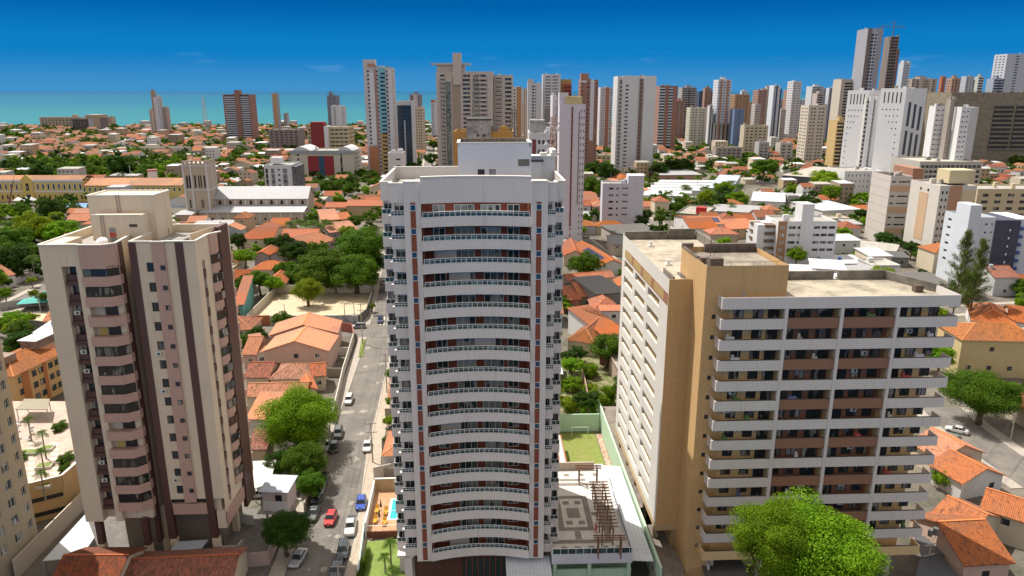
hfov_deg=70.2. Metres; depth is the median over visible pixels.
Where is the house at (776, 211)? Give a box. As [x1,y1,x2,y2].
[759,204,779,214]
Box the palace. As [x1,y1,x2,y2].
[0,175,91,201]
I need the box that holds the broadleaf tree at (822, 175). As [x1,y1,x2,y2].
[808,169,841,182]
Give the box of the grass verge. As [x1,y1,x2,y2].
[358,339,364,357]
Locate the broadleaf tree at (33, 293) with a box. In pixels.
[28,290,38,296]
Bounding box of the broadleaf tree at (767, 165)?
[749,158,779,173]
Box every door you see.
[25,183,30,197]
[384,203,391,208]
[385,226,392,231]
[386,248,393,254]
[387,270,393,276]
[388,292,394,298]
[389,313,395,319]
[390,334,396,341]
[391,356,397,362]
[392,376,398,382]
[393,397,399,403]
[394,417,400,423]
[395,205,403,210]
[395,437,401,442]
[396,228,404,233]
[396,456,402,462]
[397,251,405,256]
[397,273,406,279]
[397,475,402,481]
[398,295,406,301]
[398,494,402,500]
[399,317,407,323]
[399,513,403,518]
[400,338,408,345]
[401,360,409,366]
[402,381,410,387]
[403,401,411,407]
[404,422,411,428]
[405,442,412,447]
[405,461,413,467]
[406,481,414,486]
[407,500,414,505]
[407,519,415,524]
[408,537,416,543]
[454,204,473,210]
[454,227,474,233]
[456,294,475,302]
[456,316,475,324]
[457,250,474,256]
[457,338,474,350]
[457,360,475,371]
[458,272,474,279]
[458,381,476,392]
[458,401,476,412]
[459,442,477,453]
[459,461,477,472]
[460,481,477,487]
[460,500,477,506]
[461,422,476,428]
[461,519,478,525]
[462,537,478,543]
[480,204,500,210]
[481,227,500,233]
[481,250,500,256]
[483,401,501,412]
[483,421,501,432]
[484,272,503,284]
[484,294,503,301]
[484,316,503,328]
[484,500,501,505]
[484,519,501,524]
[485,359,503,371]
[485,380,503,387]
[486,441,503,452]
[486,461,503,467]
[486,481,503,486]
[487,537,504,543]
[496,338,500,345]
[551,433,556,439]
[551,453,556,458]
[551,509,555,514]
[552,373,557,380]
[552,394,557,400]
[552,414,557,419]
[553,311,559,317]
[553,332,558,338]
[553,353,558,359]
[554,246,560,252]
[554,268,559,274]
[554,290,559,296]
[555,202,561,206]
[555,224,560,229]
[750,487,761,494]
[752,468,763,476]
[754,449,764,457]
[756,430,766,438]
[758,411,768,419]
[760,391,770,399]
[762,371,772,379]
[763,350,774,359]
[765,329,777,338]
[767,309,779,317]
[797,485,811,493]
[799,467,813,474]
[801,448,815,456]
[803,429,818,436]
[805,409,820,418]
[808,390,822,398]
[810,369,825,378]
[813,349,827,357]
[815,328,830,337]
[817,308,832,316]
[822,485,831,493]
[824,467,833,474]
[827,447,836,455]
[829,429,838,436]
[831,409,840,417]
[834,389,843,397]
[836,369,846,378]
[839,349,848,357]
[841,328,851,337]
[844,308,853,316]
[869,520,875,527]
[871,502,878,509]
[874,484,881,491]
[877,466,883,473]
[879,447,886,454]
[882,428,889,435]
[885,408,892,416]
[888,388,895,396]
[891,368,898,377]
[894,348,901,356]
[897,327,904,336]
[900,307,907,315]
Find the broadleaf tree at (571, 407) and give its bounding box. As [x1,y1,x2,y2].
[562,394,581,413]
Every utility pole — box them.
[330,565,344,575]
[356,304,364,343]
[358,422,376,461]
[380,353,388,392]
[923,527,938,556]
[1010,411,1017,440]
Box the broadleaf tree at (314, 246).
[306,241,322,254]
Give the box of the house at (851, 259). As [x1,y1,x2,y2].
[818,254,857,264]
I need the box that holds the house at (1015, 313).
[1003,305,1023,327]
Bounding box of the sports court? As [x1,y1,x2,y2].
[66,203,87,207]
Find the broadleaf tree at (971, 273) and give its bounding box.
[955,271,985,289]
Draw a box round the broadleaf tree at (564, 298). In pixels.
[562,295,569,302]
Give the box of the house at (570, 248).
[562,238,581,265]
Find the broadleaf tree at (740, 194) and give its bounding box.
[725,190,749,202]
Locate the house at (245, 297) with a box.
[236,275,253,315]
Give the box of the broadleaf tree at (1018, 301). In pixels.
[1014,293,1023,305]
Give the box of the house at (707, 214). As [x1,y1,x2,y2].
[697,212,717,215]
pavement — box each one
[0,306,27,316]
[2,281,44,301]
[268,337,365,575]
[345,356,389,575]
[363,247,384,324]
[590,238,617,259]
[917,411,1021,488]
[962,302,1013,305]
[962,407,1023,455]
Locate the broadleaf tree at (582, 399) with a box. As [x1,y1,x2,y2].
[572,390,600,413]
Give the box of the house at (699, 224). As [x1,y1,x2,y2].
[674,216,717,233]
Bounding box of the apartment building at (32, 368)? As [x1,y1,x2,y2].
[3,330,62,400]
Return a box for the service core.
[938,91,956,158]
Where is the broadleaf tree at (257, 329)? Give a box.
[245,325,267,336]
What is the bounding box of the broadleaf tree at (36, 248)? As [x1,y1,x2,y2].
[27,242,41,267]
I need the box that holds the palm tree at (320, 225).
[313,223,326,229]
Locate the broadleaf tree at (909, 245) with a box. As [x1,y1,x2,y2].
[902,241,920,259]
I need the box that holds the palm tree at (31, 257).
[22,254,39,275]
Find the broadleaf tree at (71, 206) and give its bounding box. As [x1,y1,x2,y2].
[64,205,78,213]
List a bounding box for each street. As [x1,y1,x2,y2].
[0,284,45,315]
[284,337,388,575]
[370,257,387,324]
[582,239,610,255]
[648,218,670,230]
[923,407,1023,488]
[943,304,1018,313]
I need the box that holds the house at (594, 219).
[583,211,596,222]
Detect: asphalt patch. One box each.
[326,488,346,508]
[338,466,360,486]
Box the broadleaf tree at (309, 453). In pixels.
[279,440,329,477]
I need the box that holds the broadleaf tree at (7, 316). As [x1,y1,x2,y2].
[0,310,31,324]
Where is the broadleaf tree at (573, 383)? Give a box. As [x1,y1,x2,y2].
[561,375,582,391]
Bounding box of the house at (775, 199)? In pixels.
[751,192,785,208]
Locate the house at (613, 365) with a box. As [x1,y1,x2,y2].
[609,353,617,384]
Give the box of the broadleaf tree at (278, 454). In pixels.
[262,449,291,474]
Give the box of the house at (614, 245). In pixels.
[606,235,622,255]
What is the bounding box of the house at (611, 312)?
[598,305,619,324]
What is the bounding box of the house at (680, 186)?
[650,185,707,192]
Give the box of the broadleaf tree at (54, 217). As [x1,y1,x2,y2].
[49,214,61,222]
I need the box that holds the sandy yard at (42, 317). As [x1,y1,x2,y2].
[20,313,46,320]
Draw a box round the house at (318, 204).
[314,202,323,208]
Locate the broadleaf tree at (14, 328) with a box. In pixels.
[2,319,36,335]
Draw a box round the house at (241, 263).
[232,259,246,269]
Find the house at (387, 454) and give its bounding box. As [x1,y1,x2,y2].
[381,431,394,477]
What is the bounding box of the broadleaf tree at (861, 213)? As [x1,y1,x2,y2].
[853,209,866,222]
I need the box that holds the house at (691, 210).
[676,205,715,215]
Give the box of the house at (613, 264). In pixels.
[575,241,621,277]
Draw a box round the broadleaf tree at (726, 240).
[715,237,731,242]
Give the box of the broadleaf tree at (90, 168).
[82,163,102,174]
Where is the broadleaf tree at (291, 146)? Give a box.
[283,145,295,147]
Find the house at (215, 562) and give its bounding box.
[124,547,249,575]
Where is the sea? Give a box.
[0,91,984,126]
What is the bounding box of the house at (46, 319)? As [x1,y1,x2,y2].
[42,311,50,323]
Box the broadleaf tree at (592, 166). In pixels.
[584,159,602,174]
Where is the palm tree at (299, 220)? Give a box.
[293,218,305,225]
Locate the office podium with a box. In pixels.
[827,162,884,194]
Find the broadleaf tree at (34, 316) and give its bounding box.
[27,312,40,322]
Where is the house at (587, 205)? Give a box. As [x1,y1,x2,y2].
[583,200,591,210]
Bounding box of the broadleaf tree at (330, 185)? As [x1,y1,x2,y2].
[320,177,340,190]
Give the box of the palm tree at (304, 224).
[299,222,312,228]
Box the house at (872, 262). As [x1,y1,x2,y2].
[857,257,899,271]
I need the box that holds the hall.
[890,156,982,183]
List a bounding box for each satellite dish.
[96,237,107,242]
[677,272,685,277]
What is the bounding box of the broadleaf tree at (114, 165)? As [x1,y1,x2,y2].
[104,154,134,173]
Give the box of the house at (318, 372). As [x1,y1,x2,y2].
[310,362,326,390]
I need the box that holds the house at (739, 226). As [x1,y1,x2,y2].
[721,218,748,238]
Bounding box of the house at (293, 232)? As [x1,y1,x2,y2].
[281,229,322,236]
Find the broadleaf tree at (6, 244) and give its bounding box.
[0,242,15,252]
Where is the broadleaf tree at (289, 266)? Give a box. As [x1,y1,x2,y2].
[273,261,294,272]
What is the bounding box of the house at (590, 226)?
[582,220,595,234]
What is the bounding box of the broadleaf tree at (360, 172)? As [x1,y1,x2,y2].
[354,168,368,176]
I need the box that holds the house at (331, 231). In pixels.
[313,220,358,238]
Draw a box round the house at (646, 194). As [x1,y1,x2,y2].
[643,192,682,199]
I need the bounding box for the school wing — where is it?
[81,178,184,201]
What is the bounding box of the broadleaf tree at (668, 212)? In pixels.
[664,209,674,217]
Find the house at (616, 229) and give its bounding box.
[600,223,651,239]
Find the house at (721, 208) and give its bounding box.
[712,204,761,214]
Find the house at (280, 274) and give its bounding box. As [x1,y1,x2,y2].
[269,270,291,293]
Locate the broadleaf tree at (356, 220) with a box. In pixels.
[347,215,363,225]
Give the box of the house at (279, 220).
[270,218,295,228]
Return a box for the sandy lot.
[256,294,369,315]
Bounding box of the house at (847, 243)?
[834,234,861,254]
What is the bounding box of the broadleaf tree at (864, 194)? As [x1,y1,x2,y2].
[861,192,867,201]
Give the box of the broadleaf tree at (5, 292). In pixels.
[0,287,12,301]
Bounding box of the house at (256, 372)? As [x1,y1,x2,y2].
[245,362,281,385]
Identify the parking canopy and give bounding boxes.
[15,399,50,420]
[43,515,94,575]
[171,539,208,549]
[253,460,276,502]
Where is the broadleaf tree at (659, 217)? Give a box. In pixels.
[653,213,666,225]
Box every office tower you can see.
[396,97,416,164]
[839,83,880,166]
[871,84,927,171]
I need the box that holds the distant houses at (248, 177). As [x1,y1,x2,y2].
[0,120,1023,218]
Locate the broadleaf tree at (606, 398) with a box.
[590,385,616,405]
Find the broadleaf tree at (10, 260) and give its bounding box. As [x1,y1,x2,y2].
[0,243,40,277]
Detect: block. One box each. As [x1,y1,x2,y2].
[31,134,52,139]
[39,114,84,126]
[71,114,108,130]
[108,116,115,124]
[113,140,127,146]
[134,145,190,152]
[264,157,305,185]
[268,128,304,147]
[289,144,361,178]
[307,122,354,147]
[454,117,512,165]
[528,119,556,153]
[596,152,610,162]
[600,173,643,223]
[711,123,746,141]
[712,145,742,160]
[739,120,768,158]
[748,201,837,264]
[754,137,768,157]
[775,141,792,162]
[864,162,923,243]
[903,168,976,244]
[919,87,1023,164]
[935,202,1023,285]
[971,180,1023,215]
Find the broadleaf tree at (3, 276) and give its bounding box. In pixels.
[0,268,9,285]
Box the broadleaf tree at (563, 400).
[559,387,567,407]
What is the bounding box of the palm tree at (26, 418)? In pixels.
[19,415,34,440]
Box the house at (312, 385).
[299,374,317,396]
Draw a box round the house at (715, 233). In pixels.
[703,227,737,242]
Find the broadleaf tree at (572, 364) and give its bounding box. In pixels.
[561,357,584,377]
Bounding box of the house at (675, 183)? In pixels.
[654,182,711,185]
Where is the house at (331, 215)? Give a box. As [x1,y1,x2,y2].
[317,209,339,222]
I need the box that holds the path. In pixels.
[596,434,611,465]
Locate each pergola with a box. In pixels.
[575,465,601,484]
[589,481,617,544]
[593,534,626,558]
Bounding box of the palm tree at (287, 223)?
[282,220,296,228]
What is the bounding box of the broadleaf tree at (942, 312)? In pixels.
[938,307,948,315]
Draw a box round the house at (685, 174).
[649,169,702,179]
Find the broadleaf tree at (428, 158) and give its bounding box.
[423,153,437,165]
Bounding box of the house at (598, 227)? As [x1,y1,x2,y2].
[595,220,621,234]
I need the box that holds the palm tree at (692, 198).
[688,197,697,201]
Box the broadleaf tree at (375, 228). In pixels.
[366,226,377,231]
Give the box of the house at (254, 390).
[246,381,311,410]
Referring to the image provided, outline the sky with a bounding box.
[0,0,1023,90]
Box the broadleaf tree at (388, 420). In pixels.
[382,414,392,426]
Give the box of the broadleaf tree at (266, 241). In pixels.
[263,237,276,245]
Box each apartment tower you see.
[0,340,37,575]
[37,190,254,550]
[149,108,154,133]
[150,87,164,132]
[163,106,171,130]
[222,90,258,139]
[271,93,281,128]
[283,113,289,126]
[327,92,339,125]
[331,104,341,125]
[341,105,346,125]
[363,59,397,177]
[379,138,565,575]
[409,92,421,106]
[415,106,425,149]
[431,53,493,165]
[431,99,436,136]
[494,71,512,128]
[513,85,522,137]
[523,88,526,138]
[527,79,540,138]
[542,71,571,129]
[550,90,557,169]
[556,93,585,241]
[578,73,597,164]
[597,86,612,147]
[611,71,656,173]
[653,84,677,147]
[675,98,684,137]
[678,85,696,137]
[685,106,706,147]
[696,91,712,106]
[702,86,711,134]
[705,104,713,145]
[712,77,731,139]
[728,108,744,145]
[729,93,749,124]
[748,101,751,124]
[750,103,760,124]
[752,89,766,124]
[761,88,768,124]
[766,84,781,136]
[778,104,785,140]
[782,90,786,108]
[784,80,801,138]
[796,104,826,161]
[797,99,804,132]
[805,84,823,104]
[812,91,823,104]
[823,87,832,140]
[823,88,825,104]
[825,117,844,166]
[826,78,852,145]
[852,28,883,89]
[896,58,910,87]
[907,76,937,142]
[922,103,945,157]
[938,76,945,91]
[945,75,960,91]
[947,104,978,159]
[959,72,974,91]
[974,74,983,91]
[985,74,1004,91]
[991,53,1023,91]
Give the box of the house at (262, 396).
[248,391,284,435]
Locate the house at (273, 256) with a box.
[270,252,295,261]
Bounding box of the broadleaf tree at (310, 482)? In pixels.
[296,467,326,499]
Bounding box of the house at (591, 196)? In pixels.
[583,191,598,201]
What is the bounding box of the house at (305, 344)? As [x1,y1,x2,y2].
[261,326,338,367]
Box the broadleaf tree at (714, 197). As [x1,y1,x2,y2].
[708,194,727,203]
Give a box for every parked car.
[253,487,262,498]
[288,548,307,567]
[306,505,320,521]
[309,493,322,508]
[315,481,325,493]
[321,471,329,484]
[323,439,330,450]
[323,509,337,525]
[328,440,339,452]
[328,557,343,575]
[333,424,342,438]
[335,537,349,559]
[344,392,353,404]
[344,515,356,536]
[353,322,365,328]
[355,494,366,510]
[362,440,370,452]
[377,315,383,322]
[945,425,969,435]
[949,432,961,439]
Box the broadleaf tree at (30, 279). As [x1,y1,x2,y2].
[25,276,37,286]
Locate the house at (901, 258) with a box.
[885,251,909,267]
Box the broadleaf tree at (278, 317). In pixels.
[270,310,292,323]
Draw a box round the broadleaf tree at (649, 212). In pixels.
[642,209,654,219]
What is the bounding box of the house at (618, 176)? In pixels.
[595,173,625,180]
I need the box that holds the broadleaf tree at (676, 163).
[663,158,684,169]
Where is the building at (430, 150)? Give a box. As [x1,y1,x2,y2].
[424,147,434,165]
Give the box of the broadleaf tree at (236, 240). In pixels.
[230,233,246,248]
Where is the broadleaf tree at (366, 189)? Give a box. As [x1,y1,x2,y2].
[360,186,369,194]
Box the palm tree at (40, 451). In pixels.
[33,447,48,477]
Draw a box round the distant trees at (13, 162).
[0,121,1023,343]
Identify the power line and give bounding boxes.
[331,422,375,564]
[365,355,388,421]
[381,286,385,333]
[927,412,1016,542]
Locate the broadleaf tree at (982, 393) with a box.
[937,368,1023,425]
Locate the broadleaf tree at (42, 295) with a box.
[34,291,46,308]
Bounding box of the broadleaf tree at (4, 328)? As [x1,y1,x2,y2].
[0,319,19,330]
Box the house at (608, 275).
[561,270,614,289]
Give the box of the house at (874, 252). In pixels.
[855,247,892,260]
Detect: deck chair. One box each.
[373,514,377,522]
[382,516,386,524]
[383,506,387,515]
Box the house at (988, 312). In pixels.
[965,302,1016,324]
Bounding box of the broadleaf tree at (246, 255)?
[233,248,257,268]
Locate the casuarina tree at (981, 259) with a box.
[959,237,993,321]
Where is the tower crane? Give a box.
[877,21,905,35]
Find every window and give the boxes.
[0,380,4,390]
[0,444,3,454]
[1,462,7,473]
[4,398,8,408]
[7,416,11,426]
[70,267,76,273]
[73,286,79,293]
[76,306,82,313]
[79,326,85,332]
[82,269,107,276]
[82,345,88,351]
[85,287,110,296]
[89,383,94,389]
[92,402,98,408]
[95,347,119,356]
[95,421,100,426]
[98,366,122,375]
[98,439,103,444]
[101,385,125,394]
[104,404,127,412]
[107,265,119,276]
[110,285,122,296]
[112,459,135,467]
[115,476,138,484]
[118,494,141,502]
[119,344,130,355]
[121,363,133,374]
[124,382,136,393]
[127,401,139,412]
[135,455,146,466]
[138,473,149,484]
[141,490,151,501]
[147,263,153,271]
[150,283,156,291]
[152,302,159,310]
[155,322,161,330]
[157,341,164,349]
[160,360,166,368]
[162,379,169,386]
[165,397,171,404]
[167,415,173,422]
[170,433,176,440]
[172,451,178,458]
[175,468,180,475]
[177,486,183,492]
[212,252,221,263]
[214,271,223,282]
[216,290,225,301]
[218,308,227,319]
[220,326,229,337]
[222,344,231,355]
[224,362,233,373]
[226,379,235,391]
[228,396,237,408]
[230,413,238,425]
[232,430,240,442]
[233,446,242,459]
[235,462,244,475]
[275,495,281,500]
[410,205,415,210]
[411,228,416,234]
[412,252,417,257]
[412,275,417,280]
[413,297,418,303]
[414,320,419,325]
[415,342,420,347]
[416,363,420,368]
[416,384,421,389]
[417,405,422,410]
[420,485,425,490]
[432,205,444,211]
[433,228,444,234]
[434,273,445,281]
[435,295,446,303]
[436,318,446,325]
[436,339,447,346]
[437,361,448,367]
[438,382,448,388]
[438,403,449,408]
[439,443,449,447]
[440,463,450,467]
[440,483,450,486]
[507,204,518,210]
[507,227,518,234]
[507,250,518,257]
[507,272,518,280]
[507,295,518,302]
[508,317,518,324]
[508,339,518,345]
[508,360,518,366]
[508,381,518,386]
[508,402,518,407]
[508,422,518,426]
[508,442,518,446]
[508,462,518,465]
[508,481,518,484]
[533,520,538,525]
[534,403,539,408]
[534,423,539,428]
[534,443,538,448]
[535,296,540,301]
[535,318,540,323]
[535,340,540,345]
[535,361,539,366]
[535,382,539,387]
[536,204,541,209]
[536,227,541,233]
[536,251,541,256]
[536,273,540,279]
[625,293,631,304]
[626,262,632,273]
[633,357,640,371]
[634,340,641,355]
[635,324,642,337]
[636,292,643,304]
[636,308,642,321]
[637,275,644,287]
[644,394,652,410]
[645,376,653,393]
[646,359,654,376]
[647,342,655,358]
[648,325,656,340]
[649,307,657,322]
[650,289,658,304]
[716,524,725,528]
[717,506,726,510]
[719,488,728,492]
[720,469,729,474]
[722,450,731,455]
[724,431,733,436]
[725,411,734,417]
[727,391,736,398]
[728,371,738,378]
[730,351,740,357]
[732,330,741,338]
[733,309,743,317]
[737,487,746,491]
[739,469,747,473]
[740,450,749,455]
[742,430,751,436]
[744,411,753,417]
[745,391,755,398]
[747,371,757,378]
[749,350,759,358]
[751,330,761,338]
[753,309,763,317]
[770,486,776,491]
[772,468,778,473]
[774,449,780,455]
[776,430,782,436]
[778,410,784,417]
[780,390,786,397]
[781,486,790,491]
[782,370,788,378]
[783,468,792,473]
[784,350,790,358]
[785,448,795,454]
[786,329,792,338]
[787,430,797,436]
[788,309,795,316]
[789,410,799,416]
[792,390,801,397]
[794,370,803,378]
[796,350,806,358]
[797,108,821,159]
[798,329,808,337]
[800,309,810,316]
[833,504,842,508]
[836,484,845,490]
[838,466,847,471]
[841,447,850,453]
[843,428,852,434]
[845,409,855,415]
[848,389,858,396]
[848,503,857,507]
[851,369,860,377]
[851,484,860,489]
[853,349,863,357]
[853,466,863,471]
[856,328,866,337]
[856,447,865,453]
[858,308,868,315]
[859,428,868,434]
[861,408,871,415]
[864,389,873,396]
[866,368,876,376]
[869,348,879,356]
[872,327,882,336]
[875,308,885,315]
[880,520,888,523]
[882,502,891,506]
[885,484,894,488]
[888,465,897,470]
[890,446,900,451]
[893,427,902,433]
[896,408,905,414]
[898,502,907,505]
[899,388,909,395]
[901,483,910,487]
[902,131,907,154]
[902,368,912,375]
[904,465,913,469]
[905,348,915,355]
[906,102,911,125]
[907,133,912,155]
[907,446,916,451]
[908,327,918,335]
[910,427,919,432]
[911,104,916,127]
[911,307,921,315]
[913,135,917,155]
[913,408,922,414]
[916,106,921,129]
[916,388,925,394]
[919,368,929,375]
[922,348,932,355]
[925,327,935,335]
[928,307,938,315]
[974,165,979,182]
[982,571,989,575]
[1000,518,1009,525]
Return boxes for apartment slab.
[615,229,961,575]
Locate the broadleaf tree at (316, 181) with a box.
[308,180,322,188]
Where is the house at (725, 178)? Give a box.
[708,175,740,192]
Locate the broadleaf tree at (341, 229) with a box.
[336,225,353,234]
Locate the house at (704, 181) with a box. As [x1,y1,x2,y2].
[658,180,713,182]
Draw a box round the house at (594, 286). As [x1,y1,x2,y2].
[571,275,620,304]
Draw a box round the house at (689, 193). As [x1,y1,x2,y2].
[644,190,691,195]
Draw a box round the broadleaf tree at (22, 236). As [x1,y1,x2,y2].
[0,226,34,245]
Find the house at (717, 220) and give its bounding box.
[686,216,723,226]
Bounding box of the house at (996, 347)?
[937,322,1023,377]
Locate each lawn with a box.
[364,539,404,575]
[559,432,604,465]
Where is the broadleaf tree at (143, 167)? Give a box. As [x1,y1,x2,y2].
[133,164,154,172]
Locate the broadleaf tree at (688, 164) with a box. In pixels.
[682,157,695,169]
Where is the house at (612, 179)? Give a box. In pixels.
[606,178,650,190]
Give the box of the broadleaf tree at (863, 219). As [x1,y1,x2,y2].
[860,217,865,225]
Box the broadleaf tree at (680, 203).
[667,196,689,213]
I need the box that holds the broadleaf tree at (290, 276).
[284,270,302,284]
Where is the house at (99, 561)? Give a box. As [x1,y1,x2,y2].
[52,547,147,575]
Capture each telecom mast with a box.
[202,94,208,129]
[472,70,479,116]
[509,105,517,137]
[544,105,560,168]
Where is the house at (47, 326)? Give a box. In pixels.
[32,321,54,342]
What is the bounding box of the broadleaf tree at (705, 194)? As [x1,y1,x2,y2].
[696,189,716,204]
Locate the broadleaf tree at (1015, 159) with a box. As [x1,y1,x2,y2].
[1007,155,1023,164]
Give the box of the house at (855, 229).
[837,221,860,237]
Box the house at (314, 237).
[276,232,335,250]
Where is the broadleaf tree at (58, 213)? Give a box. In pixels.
[48,211,65,217]
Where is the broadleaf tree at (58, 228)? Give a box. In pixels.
[36,219,81,241]
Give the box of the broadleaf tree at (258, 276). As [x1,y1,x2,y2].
[249,270,269,295]
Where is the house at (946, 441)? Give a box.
[910,427,986,470]
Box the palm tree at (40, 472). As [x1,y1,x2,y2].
[31,469,48,500]
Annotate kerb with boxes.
[283,337,366,575]
[344,359,388,575]
[923,410,1022,488]
[961,407,1023,456]
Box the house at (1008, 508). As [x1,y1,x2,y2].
[979,487,1023,550]
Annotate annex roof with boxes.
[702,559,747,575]
[916,554,957,575]
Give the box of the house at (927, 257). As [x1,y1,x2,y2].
[916,243,939,272]
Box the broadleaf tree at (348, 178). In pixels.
[344,176,356,183]
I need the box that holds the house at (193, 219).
[187,215,211,223]
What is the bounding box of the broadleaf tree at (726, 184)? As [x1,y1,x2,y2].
[713,181,735,195]
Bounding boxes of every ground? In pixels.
[0,132,1023,575]
[560,355,615,431]
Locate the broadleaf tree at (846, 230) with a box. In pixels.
[836,227,852,234]
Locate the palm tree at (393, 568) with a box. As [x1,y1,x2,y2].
[385,565,400,575]
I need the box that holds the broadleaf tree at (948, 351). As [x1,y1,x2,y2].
[926,347,957,374]
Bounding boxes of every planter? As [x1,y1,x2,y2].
[22,448,38,455]
[34,462,54,469]
[34,483,51,489]
[39,444,55,451]
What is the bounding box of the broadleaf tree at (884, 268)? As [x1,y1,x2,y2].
[870,265,894,271]
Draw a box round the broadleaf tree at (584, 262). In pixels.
[566,250,605,272]
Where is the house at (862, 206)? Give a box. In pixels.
[849,205,867,209]
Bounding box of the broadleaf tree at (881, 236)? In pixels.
[873,231,893,242]
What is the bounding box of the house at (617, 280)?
[613,276,620,286]
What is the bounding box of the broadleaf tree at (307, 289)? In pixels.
[289,278,325,306]
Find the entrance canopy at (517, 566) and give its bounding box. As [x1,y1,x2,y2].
[505,555,551,575]
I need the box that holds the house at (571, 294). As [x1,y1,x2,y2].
[562,285,581,310]
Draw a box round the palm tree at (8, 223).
[0,220,15,226]
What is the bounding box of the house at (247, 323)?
[238,316,264,347]
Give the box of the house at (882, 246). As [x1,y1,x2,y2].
[854,241,899,250]
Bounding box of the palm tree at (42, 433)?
[33,429,48,457]
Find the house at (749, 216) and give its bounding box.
[730,213,754,219]
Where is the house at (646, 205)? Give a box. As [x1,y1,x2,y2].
[643,201,650,209]
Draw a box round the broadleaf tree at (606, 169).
[595,161,620,178]
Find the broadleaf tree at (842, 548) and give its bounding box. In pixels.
[742,485,892,575]
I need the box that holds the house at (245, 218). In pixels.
[234,211,255,231]
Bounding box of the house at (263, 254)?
[254,244,278,265]
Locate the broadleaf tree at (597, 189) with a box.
[594,183,600,194]
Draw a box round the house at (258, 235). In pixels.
[249,226,283,252]
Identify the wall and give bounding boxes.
[0,267,41,287]
[0,299,47,310]
[0,320,43,332]
[12,493,83,575]
[214,539,243,547]
[239,514,253,524]
[246,288,275,315]
[247,545,276,567]
[251,315,270,324]
[270,315,356,325]
[286,285,334,292]
[303,428,330,511]
[326,368,341,376]
[332,333,353,423]
[337,285,372,292]
[338,347,348,355]
[341,322,353,334]
[357,286,373,321]
[357,518,364,572]
[373,462,394,477]
[558,435,566,461]
[559,413,598,431]
[576,352,587,391]
[597,401,661,575]
[599,355,609,364]
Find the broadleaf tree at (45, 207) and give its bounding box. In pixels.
[34,197,64,216]
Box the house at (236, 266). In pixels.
[232,263,241,269]
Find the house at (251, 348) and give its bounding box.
[242,336,270,367]
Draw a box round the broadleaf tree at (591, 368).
[579,362,599,378]
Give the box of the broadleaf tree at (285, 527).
[260,508,316,556]
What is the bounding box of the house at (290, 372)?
[268,363,310,381]
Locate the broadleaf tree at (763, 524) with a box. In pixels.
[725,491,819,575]
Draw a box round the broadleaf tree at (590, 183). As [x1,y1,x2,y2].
[584,175,603,191]
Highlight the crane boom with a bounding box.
[8,178,13,203]
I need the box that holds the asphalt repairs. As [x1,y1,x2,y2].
[307,347,386,571]
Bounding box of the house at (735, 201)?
[727,199,744,204]
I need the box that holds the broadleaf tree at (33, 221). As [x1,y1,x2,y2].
[11,210,56,243]
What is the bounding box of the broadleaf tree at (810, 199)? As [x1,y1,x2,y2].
[796,195,823,202]
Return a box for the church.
[181,148,339,223]
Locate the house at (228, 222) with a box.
[221,220,233,224]
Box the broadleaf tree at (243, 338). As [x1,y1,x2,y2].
[240,333,247,351]
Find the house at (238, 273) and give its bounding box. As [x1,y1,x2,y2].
[234,269,251,281]
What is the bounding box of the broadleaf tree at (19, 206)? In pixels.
[9,201,32,214]
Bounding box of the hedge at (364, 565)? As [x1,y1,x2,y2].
[356,546,370,575]
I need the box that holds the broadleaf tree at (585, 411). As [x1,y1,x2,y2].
[580,403,597,413]
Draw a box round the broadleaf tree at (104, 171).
[94,167,112,175]
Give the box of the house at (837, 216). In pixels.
[823,214,849,220]
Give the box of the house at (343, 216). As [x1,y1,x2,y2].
[336,211,351,221]
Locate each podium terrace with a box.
[12,401,80,521]
[549,461,632,575]
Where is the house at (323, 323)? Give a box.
[268,312,342,346]
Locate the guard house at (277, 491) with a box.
[257,474,301,518]
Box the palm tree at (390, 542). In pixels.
[380,537,396,565]
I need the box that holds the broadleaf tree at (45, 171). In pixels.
[25,164,54,174]
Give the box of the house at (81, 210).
[73,208,88,212]
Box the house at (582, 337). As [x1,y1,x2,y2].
[566,317,617,356]
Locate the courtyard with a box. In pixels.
[50,508,276,575]
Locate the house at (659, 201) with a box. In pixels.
[651,196,669,215]
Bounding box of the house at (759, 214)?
[749,210,774,219]
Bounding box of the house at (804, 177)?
[782,166,826,183]
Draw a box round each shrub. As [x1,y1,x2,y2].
[22,451,28,459]
[50,419,68,433]
[56,450,74,466]
[57,462,70,473]
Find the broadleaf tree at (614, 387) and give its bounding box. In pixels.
[611,375,616,394]
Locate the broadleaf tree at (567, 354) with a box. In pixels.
[560,350,578,371]
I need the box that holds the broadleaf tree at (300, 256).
[297,255,307,262]
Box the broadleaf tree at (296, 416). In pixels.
[254,381,341,450]
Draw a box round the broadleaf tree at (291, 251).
[276,240,310,261]
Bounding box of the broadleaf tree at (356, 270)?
[325,253,379,293]
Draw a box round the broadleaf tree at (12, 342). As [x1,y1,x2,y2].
[2,329,31,350]
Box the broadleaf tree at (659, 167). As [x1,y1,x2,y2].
[648,162,670,175]
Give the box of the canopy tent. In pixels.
[17,297,47,307]
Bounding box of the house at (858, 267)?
[845,264,871,269]
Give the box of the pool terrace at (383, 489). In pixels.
[364,477,397,537]
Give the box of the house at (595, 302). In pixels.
[587,295,615,311]
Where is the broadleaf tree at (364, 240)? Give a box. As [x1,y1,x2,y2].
[332,226,384,258]

